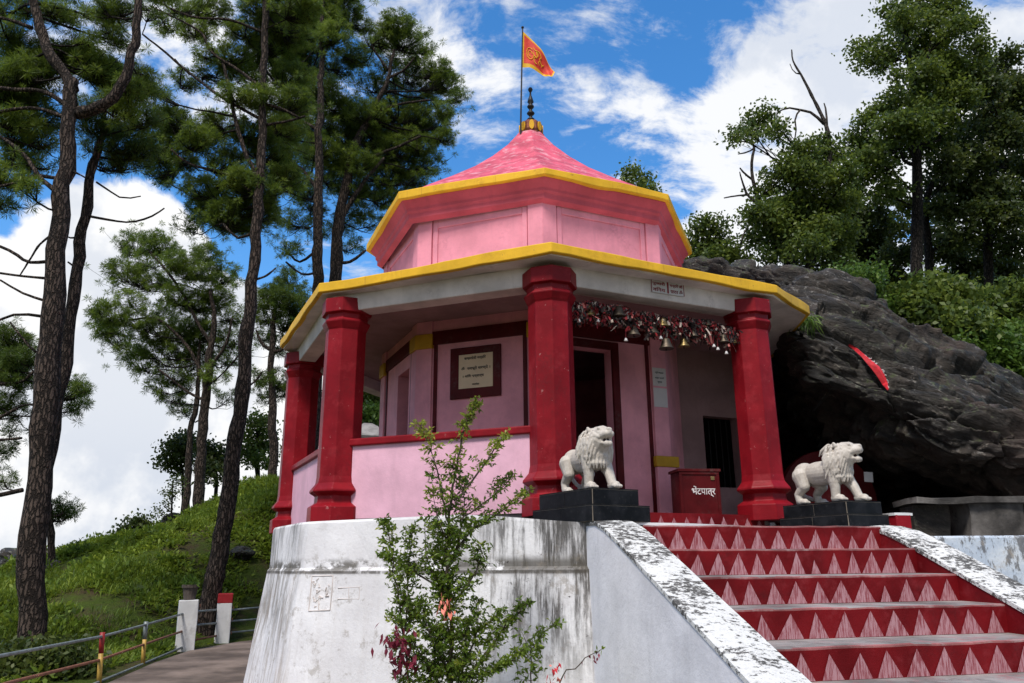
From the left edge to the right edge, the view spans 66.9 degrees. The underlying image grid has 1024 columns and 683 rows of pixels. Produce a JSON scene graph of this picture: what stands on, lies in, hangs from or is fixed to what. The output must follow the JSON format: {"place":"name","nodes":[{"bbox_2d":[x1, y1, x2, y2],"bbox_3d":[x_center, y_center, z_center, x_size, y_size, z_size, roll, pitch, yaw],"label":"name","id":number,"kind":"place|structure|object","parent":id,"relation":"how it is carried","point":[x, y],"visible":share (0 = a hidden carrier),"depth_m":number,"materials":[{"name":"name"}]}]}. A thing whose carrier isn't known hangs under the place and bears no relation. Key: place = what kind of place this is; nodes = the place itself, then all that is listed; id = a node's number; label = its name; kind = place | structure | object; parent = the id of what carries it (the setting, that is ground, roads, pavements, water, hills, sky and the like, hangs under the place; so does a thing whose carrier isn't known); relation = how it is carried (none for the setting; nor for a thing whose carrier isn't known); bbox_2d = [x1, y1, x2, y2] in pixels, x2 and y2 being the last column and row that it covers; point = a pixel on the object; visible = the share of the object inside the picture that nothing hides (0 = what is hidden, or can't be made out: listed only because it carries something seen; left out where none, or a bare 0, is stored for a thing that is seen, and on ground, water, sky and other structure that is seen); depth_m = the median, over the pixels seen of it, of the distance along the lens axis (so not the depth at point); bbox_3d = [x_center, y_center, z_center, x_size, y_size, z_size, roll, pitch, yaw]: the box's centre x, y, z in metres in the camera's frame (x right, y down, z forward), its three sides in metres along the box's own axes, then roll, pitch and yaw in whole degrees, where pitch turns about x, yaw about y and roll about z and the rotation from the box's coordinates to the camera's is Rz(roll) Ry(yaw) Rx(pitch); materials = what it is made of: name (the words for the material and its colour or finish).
{"place":"outdoors","nodes":[
{"label":"outdoors","id":0,"kind":"place"},
{"bbox_2d":[0,483,275,682],"bbox_3d":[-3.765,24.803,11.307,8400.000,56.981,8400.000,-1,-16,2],"label":"ground","id":1,"kind":"structure","parent":0,"point":[83,597],"depth_m":15.19,"materials":[{"name":"green plant"}]},
{"bbox_2d":[0,548,47,566],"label":"hill rock","id":2,"kind":"object","parent":1,"relation":"on","point":[7,552],"visible":0.09,"depth_m":20.51,"materials":[{"name":"grey stone"}]},
{"bbox_2d":[0,316,96,496],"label":"pine tree","id":3,"kind":"object","parent":1,"relation":"on","point":[16,372],"visible":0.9,"depth_m":18.07,"materials":[{"name":"green plant"}]},
{"bbox_2d":[45,558,61,568],"bbox_3d":[-11.184,5.494,18.652,0.942,0.552,0.798,-1,-16,2],"label":"hill rock","id":4,"kind":"object","parent":1,"relation":"on","point":[51,564],"visible":0.11,"depth_m":18.55,"materials":[{"name":"grey stone"}]},
{"bbox_2d":[0,630,122,682],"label":"undergrowth bush","id":5,"kind":"object","parent":1,"relation":"on","point":[71,654],"visible":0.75,"depth_m":9.85,"materials":[{"name":"green plant"}]},
{"bbox_2d":[47,490,86,559],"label":"pine tree","id":6,"kind":"object","parent":1,"relation":"on","point":[59,510],"visible":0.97,"depth_m":19.02,"materials":[{"name":"green plant"}]},
{"bbox_2d":[0,0,187,642],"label":"pine tree","id":7,"kind":"object","parent":1,"relation":"on","point":[128,86],"visible":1,"depth_m":12.97,"materials":[{"name":"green plant"}]},
{"bbox_2d":[52,76,181,489],"bbox_3d":[-7.897,0.046,13.973,1.947,11.595,3.405,13,-21,-39],"label":"pine tree","id":8,"kind":"object","parent":1,"relation":"on","point":[125,157],"visible":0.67,"depth_m":14.38,"materials":[{"name":"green plant"}]},
{"bbox_2d":[106,515,142,534],"bbox_3d":[-11.748,5.747,23.779,1.115,0.838,1.001,-1,-16,2],"label":"ridge bush","id":9,"kind":"object","parent":1,"relation":"on","point":[122,526],"visible":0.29,"depth_m":23.69,"materials":[{"name":"green plant"}]},
{"bbox_2d":[0,607,258,682],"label":"pipe railing","id":10,"kind":"object","parent":1,"relation":"on","point":[101,658],"visible":0.84,"depth_m":9.82,"materials":[{"name":"grey metal"}]},
{"bbox_2d":[0,473,278,682],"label":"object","id":11,"kind":"object","parent":1,"relation":"on","point":[109,565],"visible":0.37,"depth_m":16.48,"materials":[{"name":"green plant"}]},
{"bbox_2d":[120,508,158,528],"bbox_3d":[-11.411,5.560,23.766,1.175,0.920,1.044,-5,-17,15],"label":"ridge bush","id":12,"kind":"object","parent":1,"relation":"on","point":[137,520],"visible":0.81,"depth_m":23.64,"materials":[{"name":"green plant"}]},
{"bbox_2d":[144,473,189,521],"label":"sapling","id":13,"kind":"object","parent":1,"relation":"on","point":[170,495],"visible":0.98,"depth_m":23.99,"materials":[{"name":"green plant"}]},
{"bbox_2d":[81,218,258,505],"bbox_3d":[-12.617,0.484,27.622,6.762,11.537,4.858,-1,-16,2],"label":"pine tree","id":14,"kind":"object","parent":1,"relation":"on","point":[100,312],"visible":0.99,"depth_m":27.59,"materials":[{"name":"green plant"}]},
{"bbox_2d":[160,512,183,523],"bbox_3d":[-10.575,5.622,24.295,0.869,0.509,0.613,-1,-16,2],"label":"hill rock","id":15,"kind":"object","parent":1,"relation":"on","point":[165,519],"visible":0.23,"depth_m":24.12,"materials":[{"name":"grey stone"}]},
{"bbox_2d":[147,427,211,511],"bbox_3d":[-12.465,5.730,28.840,2.519,5.248,2.238,-1,-16,2],"label":"tree","id":16,"kind":"object","parent":1,"relation":"on","point":[174,450],"visible":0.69,"depth_m":28.97,"materials":[{"name":"green plant"}]},
{"bbox_2d":[175,599,200,651],"bbox_3d":[-5.539,4.905,13.225,0.356,0.960,0.321,6,-17,-22],"label":"white post","id":17,"kind":"object","parent":1,"relation":"on","point":[186,625],"visible":0.71,"depth_m":13.11,"materials":[{"name":"white concrete"}]},
{"bbox_2d":[180,573,199,599],"bbox_3d":[-5.548,4.226,13.384,0.358,0.442,0.343,12,-20,-36],"label":"plant pot","id":18,"kind":"object","parent":17,"relation":"on","point":[191,587],"visible":1,"depth_m":13.32,"materials":[{"name":"grey concrete"}]},
{"bbox_2d":[160,316,225,511],"bbox_3d":[-11.332,2.584,27.435,2.218,7.898,2.065,-1,-16,2],"label":"pine tree","id":19,"kind":"object","parent":1,"relation":"on","point":[188,476],"visible":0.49,"depth_m":26.87,"materials":[{"name":"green plant"}]},
{"bbox_2d":[183,433,225,498],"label":"tree","id":20,"kind":"object","parent":1,"relation":"on","point":[214,461],"visible":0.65,"depth_m":27.91,"materials":[{"name":"green plant"}]},
{"bbox_2d":[214,593,233,643],"bbox_3d":[-5.406,5.263,14.575,0.306,1.012,0.274,5,-17,-17],"label":"white post","id":21,"kind":"object","parent":1,"relation":"on","point":[224,614],"visible":0.87,"depth_m":14.48,"materials":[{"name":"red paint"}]},
{"bbox_2d":[131,0,333,635],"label":"pine tree","id":22,"kind":"object","parent":1,"relation":"on","point":[251,210],"visible":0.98,"depth_m":18.10,"materials":[{"name":"green plant"}]},
{"bbox_2d":[229,546,255,560],"bbox_3d":[-6.128,4.825,17.563,0.524,0.382,0.532,14,-22,-41],"label":"hill rock","id":23,"kind":"object","parent":1,"relation":"on","point":[246,552],"visible":0.94,"depth_m":17.46,"materials":[{"name":"grey stone"}]},
{"bbox_2d":[225,406,283,476],"bbox_3d":[-9.945,5.761,30.011,2.820,6.802,2.623,-1,-16,2],"label":"tree","id":24,"kind":"object","parent":1,"relation":"on","point":[254,448],"visible":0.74,"depth_m":30.19,"materials":[{"name":"green plant"}]},
{"bbox_2d":[242,262,311,475],"bbox_3d":[-8.101,1.177,26.944,3.243,8.889,3.102,-1,-16,2],"label":"pine tree","id":25,"kind":"object","parent":1,"relation":"on","point":[291,303],"visible":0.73,"depth_m":26.96,"materials":[{"name":"green plant"}]},
{"bbox_2d":[266,0,378,450],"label":"pine tree","id":26,"kind":"object","parent":1,"relation":"on","point":[337,19],"visible":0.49,"depth_m":24.85,"materials":[{"name":"green plant"}]},
{"bbox_2d":[321,391,379,426],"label":"tree","id":27,"kind":"object","parent":1,"relation":"on","point":[368,396],"visible":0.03,"depth_m":23.16,"materials":[{"name":"green plant"}]},
{"bbox_2d":[361,423,378,437],"bbox_3d":[-3.508,4.043,18.337,1.480,4.239,1.480,5,-17,-17],"label":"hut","id":28,"kind":"object","parent":1,"relation":"on","point":[370,430],"visible":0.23,"depth_m":18.46,"materials":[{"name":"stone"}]},
{"bbox_2d":[362,399,379,425],"bbox_3d":[-3.599,3.515,19.515,1.175,4.292,1.171,-1,-16,2],"label":"ridge bush","id":29,"kind":"object","parent":1,"relation":"on","point":[371,413],"visible":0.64,"depth_m":19.82,"materials":[{"name":"green plant"}]},
{"bbox_2d":[323,6,475,281],"bbox_3d":[-4.173,-3.564,25.995,5.846,17.068,5.361,-1,-16,2],"label":"pine tree","id":30,"kind":"object","parent":1,"relation":"on","point":[378,141],"visible":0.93,"depth_m":26.32,"materials":[{"name":"green plant"}]},
{"bbox_2d":[371,395,535,682],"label":"flowering shrub","id":31,"kind":"object","parent":1,"relation":"on","point":[455,665],"visible":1,"depth_m":6.07,"materials":[{"name":"green plant"}]},
{"bbox_2d":[244,87,809,682],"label":"temple pavilion","id":32,"kind":"structure","parent":1,"relation":"on","point":[522,243],"depth_m":9.23,"materials":[{"name":"pink paint"}]},
{"bbox_2d":[450,344,500,399],"bbox_3d":[-0.467,0.386,9.888,0.700,0.670,0.039,-6,-17,20],"label":"wall plaque","id":33,"kind":"object","parent":32,"relation":"attached to","point":[475,371],"depth_m":9.87,"materials":[{"name":"beige paint"}]},
{"bbox_2d":[520,26,554,134],"bbox_3d":[0.428,-4.406,13.116,0.623,2.151,0.120,3,-16,-11],"label":"flag","id":34,"kind":"object","parent":32,"relation":"attached to","point":[533,56],"visible":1,"depth_m":13.24,"materials":[{"name":"fabric"}]},
{"bbox_2d":[572,300,742,350],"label":"tied ribbons","id":35,"kind":"object","parent":32,"relation":"attached to","point":[681,325],"visible":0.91,"depth_m":8.95},
{"bbox_2d":[652,367,666,386],"bbox_3d":[1.941,0.468,10.212,0.211,0.245,0.010,7,-18,-23],"label":"paper notice","id":36,"kind":"object","parent":32,"relation":"attached to","point":[659,376],"visible":1,"depth_m":10.21,"materials":[{"name":"white paper"}]},
{"bbox_2d":[653,387,667,407],"bbox_3d":[1.942,0.733,10.138,0.211,0.255,0.005,7,-18,-23],"label":"paper notice","id":37,"kind":"object","parent":32,"relation":"attached to","point":[660,397],"visible":1,"depth_m":10.13,"materials":[{"name":"white paper"}]},
{"bbox_2d":[651,280,684,296],"bbox_3d":[1.817,-0.624,9.096,0.460,0.155,0.040,7,-18,-23],"label":"beam sign","id":38,"kind":"object","parent":32,"relation":"attached to","point":[661,287],"visible":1,"depth_m":9.07,"materials":[{"name":"paper"}]},
{"bbox_2d":[668,469,721,513],"bbox_3d":[2.193,1.817,9.266,0.530,0.563,0.354,2,-16,-7],"label":"donation box","id":39,"kind":"object","parent":32,"relation":"on","point":[696,491],"visible":0.98,"depth_m":9.13,"materials":[{"name":"red paint"}]},
{"bbox_2d":[703,418,735,487],"bbox_3d":[3.070,1.683,11.683,0.650,1.050,0.039,7,-18,-23],"label":"window","id":40,"kind":"structure","parent":32,"relation":"in","point":[717,432],"depth_m":11.72,"materials":[{"name":"metal"}]},
{"bbox_3d":[1.749,-0.287,9.116,2.138,0.061,1.079,-1,-16,2],"label":"bell rod","id":41,"kind":"object","parent":32,"relation":"attached to","visible":0},
{"bbox_2d":[586,305,596,317],"bbox_3d":[0.863,-0.352,8.684,0.181,0.203,0.178,-1,-16,2],"label":"brass bell","id":42,"kind":"object","parent":41,"relation":"hanging from","point":[590,313],"visible":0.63,"depth_m":8.61,"materials":[{"name":"metal"}]},
{"bbox_2d":[612,303,625,318],"bbox_3d":[1.204,-0.349,8.786,0.169,0.190,0.166,-1,-16,2],"label":"brass bell","id":43,"kind":"object","parent":41,"relation":"hanging from","point":[618,312],"visible":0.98,"depth_m":8.73,"materials":[{"name":"metal"}]},
{"bbox_2d":[627,310,640,337],"bbox_3d":[1.381,-0.203,8.826,0.157,0.333,0.154,-1,-16,2],"label":"brass bell","id":44,"kind":"object","parent":41,"relation":"hanging from","point":[633,332],"visible":0.98,"depth_m":8.77,"materials":[{"name":"metal"}]},
{"bbox_2d":[644,322,659,336],"bbox_3d":[1.616,-0.187,8.989,0.193,0.274,0.190,-1,-16,2],"label":"brass bell","id":45,"kind":"object","parent":41,"relation":"hanging from","point":[654,329],"visible":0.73,"depth_m":8.92,"materials":[{"name":"metal"}]},
{"bbox_2d":[657,315,668,328],"bbox_3d":[1.749,-0.234,9.008,0.145,0.176,0.142,-1,-16,2],"label":"brass bell","id":46,"kind":"object","parent":41,"relation":"hanging from","point":[664,323],"visible":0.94,"depth_m":8.96,"materials":[{"name":"metal"}]},
{"bbox_2d":[659,316,673,350],"bbox_3d":[1.777,-0.103,8.983,0.169,0.435,0.166,-1,-16,2],"label":"brass bell","id":47,"kind":"object","parent":41,"relation":"hanging from","point":[666,344],"visible":1,"depth_m":8.91,"materials":[{"name":"metal"}]},
{"bbox_2d":[671,331,680,338],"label":"brass bell","id":48,"kind":"object","parent":41,"relation":"hanging from","point":[674,333],"visible":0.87,"depth_m":9.05,"materials":[{"name":"metal"}]},
{"bbox_2d":[678,334,689,348],"bbox_3d":[2.018,-0.091,9.150,0.139,0.365,0.136,-1,-16,2],"label":"brass bell","id":49,"kind":"object","parent":41,"relation":"hanging from","point":[683,344],"visible":0.99,"depth_m":9.09,"materials":[{"name":"metal"}]},
{"bbox_2d":[690,325,698,338],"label":"brass bell","id":50,"kind":"object","parent":41,"relation":"hanging from","point":[694,332],"visible":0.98,"depth_m":9.12,"materials":[{"name":"metal"}]},
{"bbox_2d":[705,319,711,326],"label":"brass bell","id":51,"kind":"object","parent":41,"relation":"hanging from","point":[708,324],"visible":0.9,"depth_m":9.25,"materials":[{"name":"metal"}]},
{"bbox_2d":[718,333,729,344],"bbox_3d":[2.543,-0.089,9.339,0.145,0.264,0.142,-1,-16,2],"label":"brass bell","id":52,"kind":"object","parent":41,"relation":"hanging from","point":[723,341],"visible":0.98,"depth_m":9.29,"materials":[{"name":"metal"}]},
{"bbox_2d":[511,617,565,682],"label":"flowering shrub","id":53,"kind":"object","parent":1,"relation":"on","point":[540,636],"visible":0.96,"depth_m":6.05,"materials":[{"name":"green plant"}]},
{"bbox_2d":[546,645,604,682],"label":"flowering shrub","id":54,"kind":"object","parent":1,"relation":"on","point":[554,670],"visible":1,"depth_m":5.67,"materials":[{"name":"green plant"}]},
{"bbox_2d":[613,156,666,192],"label":"leafy tree","id":55,"kind":"object","parent":1,"relation":"on","point":[642,180],"visible":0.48,"depth_m":27.37,"materials":[{"name":"green plant"}]},
{"bbox_2d":[683,210,758,264],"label":"leafy tree","id":56,"kind":"object","parent":1,"relation":"on","point":[709,246],"visible":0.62,"depth_m":19.89,"materials":[{"name":"green plant"}]},
{"bbox_2d":[714,49,875,271],"bbox_3d":[7.160,-1.733,18.851,3.509,11.927,5.011,-10,-19,30],"label":"leafy tree","id":57,"kind":"object","parent":1,"relation":"on","point":[808,223],"visible":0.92,"depth_m":18.48,"materials":[{"name":"green plant"}]},
{"bbox_2d":[585,512,1023,682],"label":"staircase","id":58,"kind":"structure","parent":1,"relation":"on","point":[724,599],"depth_m":5.68,"materials":[{"name":"red paint"}]},
{"bbox_2d":[533,487,650,522],"bbox_3d":[0.737,1.590,7.387,0.660,0.293,0.980,9,-19,-30],"label":"lion pedestal","id":59,"kind":"object","parent":58,"relation":"on","point":[591,504],"visible":0.9,"depth_m":7.03,"materials":[{"name":"black tile"}]},
{"bbox_2d":[559,426,622,490],"bbox_3d":[0.721,1.142,7.408,0.348,0.598,0.834,7,-18,-24],"label":"lion statue","id":60,"kind":"object","parent":59,"relation":"on","point":[589,455],"visible":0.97,"depth_m":7.18,"materials":[{"name":"stone"}]},
{"bbox_2d":[780,500,889,525],"bbox_3d":[3.237,1.772,7.843,0.560,0.253,0.880,7,-18,-25],"label":"lion pedestal","id":61,"kind":"object","parent":58,"relation":"on","point":[850,513],"visible":0.82,"depth_m":7.54,"materials":[{"name":"black tile"}]},
{"bbox_2d":[792,442,871,504],"bbox_3d":[3.179,1.352,7.887,0.355,0.598,0.831,9,-18,-29],"label":"lion statue","id":62,"kind":"object","parent":61,"relation":"on","point":[833,469],"visible":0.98,"depth_m":7.70,"materials":[{"name":"stone"}]},
{"bbox_2d":[682,256,1023,535],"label":"overhanging rock","id":63,"kind":"object","parent":1,"relation":"on","point":[942,416],"visible":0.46,"depth_m":10.89,"materials":[{"name":"grey stone"}]},
{"bbox_2d":[788,311,826,337],"bbox_3d":[4.112,-0.186,10.842,0.563,0.526,0.379,-10,-19,31],"label":"grass tuft","id":64,"kind":"object","parent":63,"relation":"attached to","point":[805,323],"visible":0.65,"depth_m":10.84,"materials":[{"name":"green plant"}]},
{"bbox_2d":[848,344,888,389],"bbox_3d":[4.809,0.336,10.371,0.181,0.801,0.739,3,-17,-13],"label":"votive cloth","id":65,"kind":"object","parent":63,"relation":"hanging from","point":[877,370],"visible":1,"depth_m":10.26,"materials":[{"name":"red fabric"}]},
{"bbox_2d":[820,251,918,317],"bbox_3d":[6.439,-0.872,13.994,1.898,1.522,1.617,11,-20,-35],"label":"bush","id":66,"kind":"object","parent":63,"relation":"on","point":[865,270],"visible":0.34,"depth_m":13.75,"materials":[{"name":"green plant"}]},
{"bbox_2d":[873,262,1023,347],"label":"bush","id":67,"kind":"object","parent":63,"relation":"on","point":[949,305],"visible":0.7,"depth_m":13.17,"materials":[{"name":"green plant"}]},
{"bbox_2d":[952,316,1023,377],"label":"bush","id":68,"kind":"object","parent":63,"relation":"on","point":[1006,351],"visible":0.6,"depth_m":12.39,"materials":[{"name":"green plant"}]},
{"bbox_2d":[977,271,1023,327],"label":"bush","id":69,"kind":"object","parent":63,"relation":"on","point":[1011,296],"visible":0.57,"depth_m":14.77,"materials":[{"name":"green plant"}]},
{"bbox_2d":[831,0,1004,284],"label":"leafy tree","id":70,"kind":"object","parent":1,"relation":"on","point":[937,94],"visible":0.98,"depth_m":20.86,"materials":[{"name":"green plant"}]},
{"bbox_2d":[821,184,1023,289],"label":"leafy tree","id":71,"kind":"object","parent":1,"relation":"on","point":[883,236],"visible":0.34,"depth_m":24.55,"materials":[{"name":"green plant"}]},
{"bbox_2d":[922,37,1023,288],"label":"leafy tree","id":72,"kind":"object","parent":1,"relation":"on","point":[995,124],"visible":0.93,"depth_m":21.38,"materials":[{"name":"green plant"}]},
{"bbox_2d":[931,535,1023,584],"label":"wall","id":73,"kind":"structure","parent":1,"relation":"on","point":[1004,555],"depth_m":7.14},
{"bbox_2d":[109,640,251,682],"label":"path","id":74,"kind":"structure","parent":0,"point":[225,663],"depth_m":10.71,"materials":[{"name":"concrete"}]},
{"bbox_2d":[0,0,1023,549],"label":"sky","id":75,"kind":"structure","parent":0,"point":[655,83],"materials":[{"name":"blue"}]},
{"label":"terrace","id":76,"kind":"structure","parent":0,"visible":0},
{"bbox_2d":[783,451,876,504],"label":"shrine arch","id":77,"kind":"structure","parent":76,"relation":"on","point":[867,488],"depth_m":10.85,"materials":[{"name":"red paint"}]},
{"bbox_2d":[864,472,872,481],"bbox_3d":[4.900,1.863,10.662,0.124,0.136,0.010,4,-16,-5],"label":"paper slip","id":78,"kind":"object","parent":77,"relation":"attached to","point":[868,476],"visible":1,"depth_m":10.66,"materials":[{"name":"white paper"}]},
{"bbox_2d":[886,513,912,528],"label":"kerb block","id":79,"kind":"structure","parent":76,"relation":"on","point":[900,519],"depth_m":7.55,"materials":[{"name":"red paint"}]},
{"bbox_2d":[892,496,1023,535],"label":"stone bench","id":80,"kind":"object","parent":76,"relation":"on","point":[983,516],"visible":0.81,"depth_m":8.31,"materials":[{"name":"grey stone"}]}
]}

